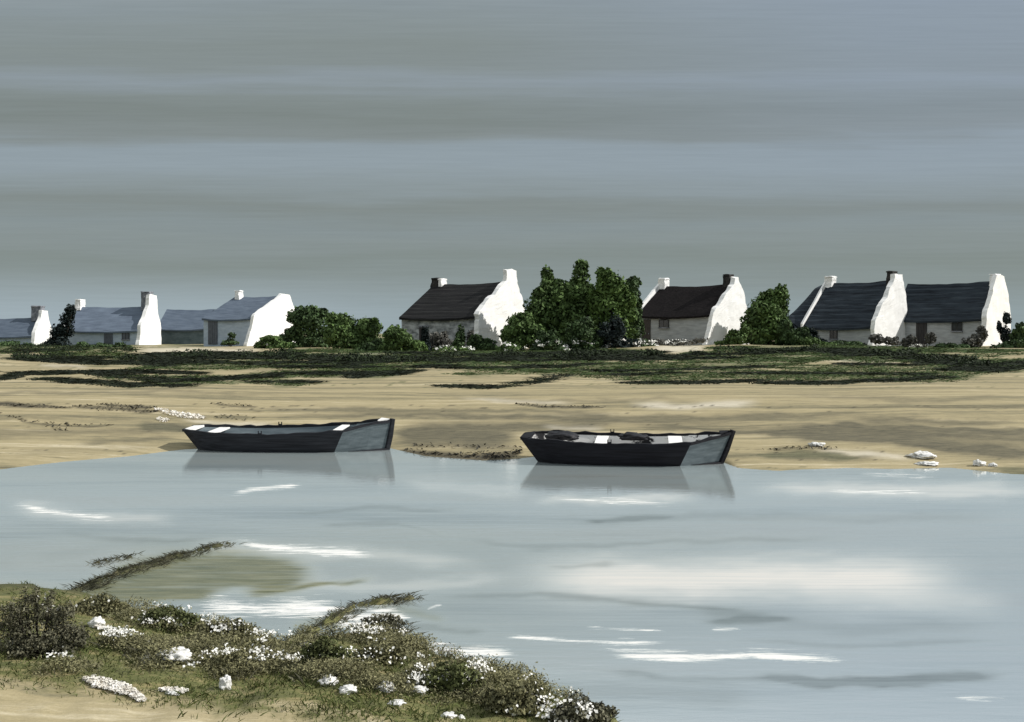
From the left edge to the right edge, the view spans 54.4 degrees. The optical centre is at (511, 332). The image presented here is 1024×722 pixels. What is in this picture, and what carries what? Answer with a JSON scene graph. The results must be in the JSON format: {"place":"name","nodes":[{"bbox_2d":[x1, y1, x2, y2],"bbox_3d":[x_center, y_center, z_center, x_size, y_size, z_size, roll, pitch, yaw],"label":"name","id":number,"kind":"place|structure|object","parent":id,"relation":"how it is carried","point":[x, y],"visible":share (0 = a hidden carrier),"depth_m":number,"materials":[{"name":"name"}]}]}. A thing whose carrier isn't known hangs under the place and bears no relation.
{"place":"outdoors","nodes":[
{"label":"outdoors","id":0,"kind":"place"},
{"bbox_2d":[0,448,1023,721],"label":"water","id":1,"kind":"structure","parent":0,"point":[720,592],"depth_m":13.61,"materials":[{"name":"liquid"}]},
{"bbox_2d":[182,418,394,451],"bbox_3d":[-6.018,2.780,27.026,5.750,0.963,1.859,0,2,4],"label":"rowing boat","id":2,"kind":"object","parent":1,"relation":"on","point":[370,435],"visible":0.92,"depth_m":26.43,"materials":[{"name":"black wood"}]},
{"bbox_2d":[520,429,735,465],"bbox_3d":[2.816,2.797,24.343,5.189,0.950,1.834,0,2,8],"label":"rowing boat","id":3,"kind":"object","parent":1,"relation":"on","point":[610,448],"visible":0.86,"depth_m":23.73,"materials":[{"name":"black paint"}]},
{"bbox_2d":[545,431,578,440],"bbox_3d":[1.239,2.544,24.770,0.880,0.212,0.754,0,0,8],"label":"tarpaulin bundle","id":4,"kind":"object","parent":3,"relation":"in","point":[566,435],"visible":0.9,"depth_m":24.50,"materials":[{"name":"grey fabric"}]},
{"bbox_2d":[618,432,648,440],"bbox_3d":[3.000,2.538,24.628,0.791,0.200,0.658,0,0,8],"label":"tarpaulin bundle","id":5,"kind":"object","parent":3,"relation":"in","point":[633,436],"visible":1,"depth_m":24.43,"materials":[{"name":"grey fabric"}]},
{"bbox_2d":[0,334,1023,721],"bbox_3d":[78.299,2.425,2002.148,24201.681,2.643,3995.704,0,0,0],"label":"ground","id":6,"kind":"structure","parent":0,"point":[962,424],"depth_m":31.42,"materials":[{"name":"beige sand"}]},
{"bbox_2d":[0,340,43,345],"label":"hedge","id":7,"kind":"object","parent":6,"relation":"on","point":[8,343],"visible":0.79,"depth_m":129.32,"materials":[{"name":"green plant"}]},
{"bbox_2d":[0,306,51,344],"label":"cottage","id":8,"kind":"structure","parent":6,"relation":"on","point":[35,328],"depth_m":151.58,"materials":[{"name":"white paint"}]},
{"bbox_2d":[0,584,91,659],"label":"flowering shrub","id":9,"kind":"object","parent":6,"relation":"on","point":[22,640],"visible":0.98,"depth_m":8.73,"materials":[{"name":"green plant"}]},
{"bbox_2d":[40,304,76,345],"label":"tree","id":10,"kind":"object","parent":6,"relation":"on","point":[60,333],"visible":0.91,"depth_m":138.65,"materials":[{"name":"green plant"}]},
{"bbox_2d":[71,341,106,346],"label":"hedge","id":11,"kind":"object","parent":6,"relation":"on","point":[82,343],"visible":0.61,"depth_m":127.46,"materials":[{"name":"green plant"}]},
{"bbox_2d":[87,616,105,627],"bbox_3d":[-4.116,2.861,9.872,0.177,0.099,0.136,0,0,0],"label":"stone","id":12,"kind":"object","parent":6,"relation":"on","point":[96,621],"visible":0.82,"depth_m":9.83,"materials":[{"name":"white stone"}]},
{"bbox_2d":[75,592,124,613],"bbox_3d":[-4.436,2.923,10.730,0.529,0.267,0.324,0,0,0],"label":"flowering shrub","id":13,"kind":"object","parent":6,"relation":"on","point":[111,603],"visible":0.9,"depth_m":10.68,"materials":[{"name":"green plant"}]},
{"bbox_2d":[67,291,160,344],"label":"cottage","id":14,"kind":"structure","parent":6,"relation":"on","point":[140,325],"depth_m":143.93,"materials":[{"name":"white paint"}]},
{"bbox_2d":[103,330,112,344],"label":"door","id":15,"kind":"structure","parent":14,"relation":"in","point":[108,337],"depth_m":142.44,"materials":[{"name":"grey wood"}]},
{"bbox_2d":[121,332,129,339],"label":"window","id":16,"kind":"structure","parent":14,"relation":"in","point":[125,336],"depth_m":142.17,"materials":[{"name":"grey glass"}]},
{"bbox_2d":[103,341,132,346],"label":"hedge","id":17,"kind":"object","parent":6,"relation":"on","point":[120,344],"visible":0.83,"depth_m":126.58,"materials":[{"name":"green plant"}]},
{"bbox_2d":[82,624,188,701],"bbox_3d":[-3.480,2.830,8.778,0.731,0.142,2.580,0,0,-30],"label":"shell drift","id":18,"kind":"object","parent":6,"relation":"on","point":[99,681],"visible":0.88,"depth_m":7.91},
{"bbox_2d":[131,603,200,630],"bbox_3d":[-3.449,2.837,9.893,0.681,0.238,0.394,0,0,0],"label":"flowering shrub","id":19,"kind":"object","parent":6,"relation":"on","point":[155,614],"visible":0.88,"depth_m":9.87,"materials":[{"name":"green plant"}]},
{"bbox_2d":[165,689,180,695],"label":"stone","id":20,"kind":"object","parent":6,"relation":"on","point":[172,693],"visible":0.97,"depth_m":7.87,"materials":[{"name":"white stone"}]},
{"bbox_2d":[155,646,192,663],"bbox_3d":[-2.928,2.790,8.640,0.332,0.108,0.301,0,0,0],"label":"stone","id":21,"kind":"object","parent":6,"relation":"on","point":[183,653],"visible":0.73,"depth_m":8.56,"materials":[{"name":"white stone"}]},
{"bbox_2d":[154,407,206,421],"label":"shell bank","id":22,"kind":"structure","parent":6,"relation":"on","point":[194,415],"depth_m":32.70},
{"bbox_2d":[160,309,214,343],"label":"cottage","id":23,"kind":"structure","parent":6,"relation":"on","point":[182,326],"depth_m":152.47,"materials":[{"name":"grey stone"}]},
{"bbox_2d":[219,674,231,689],"bbox_3d":[-2.308,2.808,8.016,0.096,0.117,0.096,0,0,-39],"label":"stone","id":24,"kind":"object","parent":6,"relation":"on","point":[225,682],"visible":0.98,"depth_m":7.99,"materials":[{"name":"white stone"}]},
{"bbox_2d":[195,616,256,641],"bbox_3d":[-2.790,2.896,9.706,0.641,0.255,0.460,0,0,0],"label":"flowering shrub","id":25,"kind":"object","parent":6,"relation":"on","point":[219,626],"visible":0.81,"depth_m":9.68,"materials":[{"name":"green plant"}]},
{"bbox_2d":[220,332,238,346],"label":"shrub","id":26,"kind":"object","parent":6,"relation":"on","point":[229,341],"visible":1,"depth_m":128.77,"materials":[{"name":"green plant"}]},
{"bbox_2d":[62,540,428,638],"bbox_3d":[-3.344,3.101,12.098,3.032,0.118,5.947,0,0,-45],"label":"reed stubble","id":27,"kind":"object","parent":6,"relation":"on","point":[397,597],"visible":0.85,"depth_m":12.40,"materials":[{"name":"green plant"}]},
{"bbox_2d":[202,290,295,346],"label":"cottage","id":28,"kind":"structure","parent":6,"relation":"on","point":[249,321],"depth_m":134.81,"materials":[{"name":"white paint"}]},
{"bbox_2d":[208,321,217,343],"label":"door","id":29,"kind":"structure","parent":28,"relation":"in","point":[212,325],"depth_m":134.35,"materials":[{"name":"grey wood"}]},
{"bbox_2d":[253,335,294,348],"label":"shrub","id":30,"kind":"object","parent":6,"relation":"on","point":[269,342],"visible":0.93,"depth_m":111.53,"materials":[{"name":"green plant"}]},
{"bbox_2d":[39,595,571,704],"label":"dry stems","id":31,"kind":"object","parent":6,"relation":"on","point":[299,677],"visible":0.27,"depth_m":8.61,"materials":[{"name":"brown plant"}]},
{"bbox_2d":[279,304,331,347],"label":"tree","id":32,"kind":"object","parent":6,"relation":"on","point":[309,319],"visible":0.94,"depth_m":116.99,"materials":[{"name":"green plant"}]},
{"bbox_2d":[24,596,589,707],"bbox_3d":[-2.212,2.889,9.084,5.897,0.487,3.166,0,0,19],"label":"ground cover","id":33,"kind":"object","parent":6,"relation":"on","point":[122,643],"visible":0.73,"depth_m":8.65,"materials":[{"name":"green plant"}]},
{"bbox_2d":[0,565,620,721],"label":"shore grass","id":34,"kind":"structure","parent":6,"relation":"on","point":[286,679],"depth_m":7.84,"materials":[{"name":"green plant"}]},
{"bbox_2d":[46,601,578,692],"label":"white flowers","id":35,"kind":"object","parent":6,"relation":"on","point":[255,629],"visible":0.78,"depth_m":8.82,"materials":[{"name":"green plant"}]},
{"bbox_2d":[317,675,338,686],"bbox_3d":[-1.477,2.788,8.003,0.184,0.078,0.136,0,0,-20],"label":"stone","id":36,"kind":"object","parent":6,"relation":"on","point":[325,680],"visible":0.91,"depth_m":7.97,"materials":[{"name":"white stone"}]},
{"bbox_2d":[297,635,365,670],"bbox_3d":[-1.555,2.753,8.521,0.509,0.327,0.357,0,0,27],"label":"flowering shrub","id":37,"kind":"object","parent":6,"relation":"on","point":[318,647],"visible":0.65,"depth_m":8.49,"materials":[{"name":"green plant"}]},
{"bbox_2d":[339,684,356,694],"bbox_3d":[-1.290,2.798,7.833,0.146,0.063,0.131,0,0,-26],"label":"stone","id":38,"kind":"object","parent":6,"relation":"on","point":[350,688],"visible":0.98,"depth_m":7.81,"materials":[{"name":"white stone"}]},
{"bbox_2d":[321,311,383,348],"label":"tree","id":39,"kind":"object","parent":6,"relation":"on","point":[342,330],"visible":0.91,"depth_m":110.98,"materials":[{"name":"green plant"}]},
{"bbox_2d":[355,337,383,350],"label":"shrub","id":40,"kind":"object","parent":6,"relation":"on","point":[373,345],"visible":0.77,"depth_m":96.50,"materials":[{"name":"green plant"}]},
{"bbox_2d":[352,638,408,665],"bbox_3d":[-1.175,2.852,8.878,0.513,0.236,0.353,0,0,0],"label":"flowering shrub","id":41,"kind":"object","parent":6,"relation":"on","point":[390,652],"visible":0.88,"depth_m":8.83,"materials":[{"name":"green plant"}]},
{"bbox_2d":[360,612,408,628],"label":"flowering shrub","id":42,"kind":"object","parent":6,"relation":"on","point":[390,619],"visible":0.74,"depth_m":10.61,"materials":[{"name":"green plant"}]},
{"bbox_2d":[374,681,396,692],"bbox_3d":[-1.000,2.801,7.909,0.154,0.079,0.148,0,0,-38],"label":"stone","id":43,"kind":"object","parent":6,"relation":"on","point":[384,689],"visible":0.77,"depth_m":7.87,"materials":[{"name":"grey stone"}]},
{"bbox_2d":[387,699,405,705],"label":"stone","id":44,"kind":"object","parent":6,"relation":"on","point":[400,702],"visible":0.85,"depth_m":7.63,"materials":[{"name":"white stone"}]},
{"bbox_2d":[377,324,428,350],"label":"shrub","id":45,"kind":"object","parent":6,"relation":"on","point":[397,338],"visible":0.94,"depth_m":94.35,"materials":[{"name":"green plant"}]},
{"bbox_2d":[0,402,836,458],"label":"seaweed","id":46,"kind":"object","parent":6,"relation":"on","point":[473,454],"visible":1,"depth_m":27.17,"materials":[{"name":"plant"}]},
{"bbox_2d":[413,685,427,694],"bbox_3d":[-0.734,2.839,7.923,0.138,0.058,0.105,0,0,19],"label":"stone","id":47,"kind":"object","parent":6,"relation":"on","point":[423,688],"visible":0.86,"depth_m":7.91,"materials":[{"name":"white stone"}]},
{"bbox_2d":[421,326,431,350],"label":"shrub","id":48,"kind":"object","parent":6,"relation":"on","point":[425,337],"visible":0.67,"depth_m":95.83,"materials":[{"name":"green plant"}]},
{"bbox_2d":[440,711,456,718],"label":"stone","id":49,"kind":"object","parent":6,"relation":"on","point":[451,714],"visible":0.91,"depth_m":7.46,"materials":[{"name":"white stone"}]},
{"bbox_2d":[428,329,474,348],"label":"shrub","id":50,"kind":"object","parent":6,"relation":"on","point":[436,339],"visible":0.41,"depth_m":97.18,"materials":[{"name":"grey plant"}]},
{"bbox_2d":[418,659,485,693],"bbox_3d":[-0.480,2.785,8.071,0.553,0.252,0.348,0,0,0],"label":"flowering shrub","id":51,"kind":"object","parent":6,"relation":"on","point":[460,674],"visible":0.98,"depth_m":7.99,"materials":[{"name":"green plant"}]},
{"bbox_2d":[432,344,475,350],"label":"flowering shrub","id":52,"kind":"object","parent":6,"relation":"on","point":[446,347],"visible":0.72,"depth_m":92.58,"materials":[{"name":"white plant"}]},
{"bbox_2d":[451,324,465,348],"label":"shrub","id":53,"kind":"object","parent":6,"relation":"on","point":[459,340],"visible":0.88,"depth_m":95.81,"materials":[{"name":"green plant"}]},
{"bbox_2d":[399,268,526,347],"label":"cottage","id":54,"kind":"structure","parent":6,"relation":"on","point":[484,310],"depth_m":104.07,"materials":[{"name":"white paint"}]},
{"bbox_2d":[418,326,428,341],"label":"door","id":55,"kind":"structure","parent":54,"relation":"in","point":[420,327],"depth_m":104.11,"materials":[{"name":"grey wood"}]},
{"bbox_2d":[466,333,497,349],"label":"shrub","id":56,"kind":"object","parent":6,"relation":"on","point":[477,341],"visible":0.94,"depth_m":94.61,"materials":[{"name":"green plant"}]},
{"bbox_2d":[495,341,525,350],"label":"flowering shrub","id":57,"kind":"object","parent":6,"relation":"on","point":[507,345],"visible":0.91,"depth_m":91.68,"materials":[{"name":"green plant"}]},
{"bbox_2d":[479,679,558,715],"bbox_3d":[0.059,2.791,7.610,0.622,0.269,0.400,0,0,0],"label":"flowering shrub","id":58,"kind":"object","parent":6,"relation":"on","point":[522,696],"visible":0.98,"depth_m":7.54,"materials":[{"name":"green plant"}]},
{"bbox_2d":[499,312,546,349],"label":"tree","id":59,"kind":"object","parent":6,"relation":"on","point":[521,328],"visible":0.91,"depth_m":94.25,"materials":[{"name":"green plant"}]},
{"bbox_2d":[529,329,571,350],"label":"flowering shrub","id":60,"kind":"object","parent":6,"relation":"on","point":[548,340],"visible":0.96,"depth_m":91.67,"materials":[{"name":"green plant"}]},
{"bbox_2d":[522,258,596,342],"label":"tree","id":61,"kind":"object","parent":6,"relation":"on","point":[559,305],"visible":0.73,"depth_m":98.84,"materials":[{"name":"green plant"}]},
{"bbox_2d":[529,691,619,721],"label":"flowering shrub","id":62,"kind":"object","parent":6,"relation":"on","point":[583,709],"visible":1,"depth_m":7.40,"materials":[{"name":"white plant"}]},
{"bbox_2d":[564,316,604,349],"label":"flowering shrub","id":63,"kind":"object","parent":6,"relation":"on","point":[582,328],"visible":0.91,"depth_m":92.35,"materials":[{"name":"green plant"}]},
{"bbox_2d":[585,267,637,339],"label":"tree","id":64,"kind":"object","parent":6,"relation":"on","point":[610,295],"visible":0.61,"depth_m":97.39,"materials":[{"name":"green plant"}]},
{"bbox_2d":[596,315,640,347],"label":"flowering shrub","id":65,"kind":"object","parent":6,"relation":"on","point":[613,332],"visible":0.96,"depth_m":92.81,"materials":[{"name":"green plant"}]},
{"bbox_2d":[626,276,645,338],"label":"tree","id":66,"kind":"object","parent":6,"relation":"on","point":[634,283],"visible":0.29,"depth_m":101.66,"materials":[{"name":"green plant"}]},
{"bbox_2d":[633,339,658,346],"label":"flowering shrub","id":67,"kind":"object","parent":6,"relation":"on","point":[645,342],"visible":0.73,"depth_m":93.68,"materials":[{"name":"white plant"}]},
{"bbox_2d":[651,337,707,345],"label":"flowering shrub","id":68,"kind":"object","parent":6,"relation":"on","point":[667,342],"visible":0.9,"depth_m":100.61,"materials":[{"name":"white plant"}]},
{"bbox_2d":[639,274,748,344],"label":"cottage","id":69,"kind":"structure","parent":6,"relation":"on","point":[713,313],"depth_m":107.58,"materials":[{"name":"paint"}]},
{"bbox_2d":[641,318,650,339],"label":"door","id":70,"kind":"structure","parent":69,"relation":"in","point":[647,322],"depth_m":109.56,"materials":[{"name":"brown wood"}]},
{"bbox_2d":[658,320,668,327],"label":"window","id":71,"kind":"structure","parent":69,"relation":"in","point":[662,323],"depth_m":108.10,"materials":[{"name":"grey glass"}]},
{"bbox_2d":[713,323,751,344],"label":"shrub","id":72,"kind":"object","parent":6,"relation":"on","point":[734,337],"visible":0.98,"depth_m":98.61,"materials":[{"name":"green plant"}]},
{"bbox_2d":[739,283,789,345],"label":"tree","id":73,"kind":"object","parent":6,"relation":"on","point":[766,311],"visible":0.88,"depth_m":102.94,"materials":[{"name":"green plant"}]},
{"bbox_2d":[777,319,811,345],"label":"shrub","id":74,"kind":"object","parent":6,"relation":"on","point":[790,336],"visible":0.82,"depth_m":101.51,"materials":[{"name":"green plant"}]},
{"bbox_2d":[794,336,836,344],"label":"shrub","id":75,"kind":"object","parent":6,"relation":"on","point":[810,340],"visible":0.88,"depth_m":100.49,"materials":[{"name":"green plant"}]},
{"bbox_2d":[808,442,824,445],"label":"stone","id":76,"kind":"object","parent":6,"relation":"on","point":[816,444],"visible":1,"depth_m":25.81,"materials":[{"name":"white stone"}]},
{"bbox_2d":[809,327,827,344],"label":"shrub","id":77,"kind":"object","parent":6,"relation":"on","point":[814,333],"visible":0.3,"depth_m":102.76,"materials":[{"name":"green plant"}]},
{"bbox_2d":[788,271,907,345],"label":"cottage","id":78,"kind":"structure","parent":6,"relation":"on","point":[830,309],"depth_m":112.08,"materials":[{"name":"paint"}]},
{"bbox_2d":[829,330,837,339],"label":"window","id":79,"kind":"structure","parent":78,"relation":"in","point":[833,334],"depth_m":111.56,"materials":[{"name":"grey glass"}]},
{"bbox_2d":[832,340,866,345],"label":"shrub","id":80,"kind":"object","parent":6,"relation":"on","point":[840,342],"visible":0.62,"depth_m":102.30,"materials":[{"name":"green plant"}]},
{"bbox_2d":[868,333,901,345],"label":"shrub","id":81,"kind":"object","parent":6,"relation":"on","point":[875,339],"visible":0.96,"depth_m":102.65,"materials":[{"name":"grey plant"}]},
{"bbox_2d":[909,343,926,347],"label":"flowering shrub","id":82,"kind":"object","parent":6,"relation":"on","point":[917,345],"visible":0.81,"depth_m":100.60,"materials":[{"name":"green plant"}]},
{"bbox_2d":[901,332,936,346],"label":"shrub","id":83,"kind":"object","parent":6,"relation":"on","point":[930,337],"visible":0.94,"depth_m":102.78,"materials":[{"name":"grey plant"}]},
{"bbox_2d":[905,450,936,458],"bbox_3d":[10.085,2.994,24.471,0.741,0.162,0.612,0,0,0],"label":"stone","id":84,"kind":"object","parent":6,"relation":"on","point":[919,454],"visible":1,"depth_m":24.37,"materials":[{"name":"white stone"}]},
{"bbox_2d":[913,461,938,465],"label":"stone","id":85,"kind":"object","parent":6,"relation":"on","point":[926,463],"visible":1,"depth_m":23.51,"materials":[{"name":"white stone"}]},
{"bbox_2d":[933,342,969,347],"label":"shrub","id":86,"kind":"object","parent":6,"relation":"on","point":[949,345],"visible":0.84,"depth_m":100.56,"materials":[{"name":"green plant"}]},
{"bbox_2d":[904,273,1010,345],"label":"cottage","id":87,"kind":"structure","parent":6,"relation":"on","point":[956,313],"depth_m":109.47,"materials":[{"name":"paint"}]},
{"bbox_2d":[916,323,926,343],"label":"door","id":88,"kind":"structure","parent":87,"relation":"in","point":[921,328],"depth_m":111.23,"materials":[{"name":"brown wood"}]},
{"bbox_2d":[950,322,962,331],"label":"window","id":89,"kind":"structure","parent":87,"relation":"in","point":[956,326],"depth_m":108.37,"materials":[{"name":"black glass"}]},
{"bbox_2d":[961,324,988,346],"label":"shrub","id":90,"kind":"object","parent":6,"relation":"on","point":[978,339],"visible":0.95,"depth_m":101.70,"materials":[{"name":"grey plant"}]},
{"bbox_2d":[973,459,986,465],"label":"stone","id":91,"kind":"object","parent":6,"relation":"on","point":[977,462],"visible":1,"depth_m":23.25,"materials":[{"name":"white stone"}]},
{"bbox_2d":[988,462,997,466],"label":"stone","id":92,"kind":"object","parent":6,"relation":"on","point":[993,464],"visible":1,"depth_m":23.12,"materials":[{"name":"white stone"}]},
{"bbox_2d":[996,311,1011,342],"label":"creeper","id":93,"kind":"object","parent":6,"relation":"on","point":[1003,332],"visible":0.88,"depth_m":102.84,"materials":[{"name":"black plant"}]},
{"bbox_2d":[989,321,1023,347],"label":"shrub","id":94,"kind":"object","parent":6,"relation":"on","point":[1016,337],"visible":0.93,"depth_m":95.62,"materials":[{"name":"green plant"}]},
{"bbox_2d":[0,343,1023,388],"bbox_3d":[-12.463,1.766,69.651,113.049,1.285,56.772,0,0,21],"label":"marsh grass","id":95,"kind":"structure","parent":0,"point":[158,358],"depth_m":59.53,"materials":[{"name":"green plant"}]},
{"bbox_2d":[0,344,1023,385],"bbox_3d":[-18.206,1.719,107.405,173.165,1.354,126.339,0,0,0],"label":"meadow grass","id":96,"kind":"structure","parent":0,"point":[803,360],"depth_m":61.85,"materials":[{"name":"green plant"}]},
{"bbox_2d":[0,0,1023,333],"label":"sky","id":97,"kind":"structure","parent":0,"point":[349,156],"materials":[{"name":"grey"}]}
]}

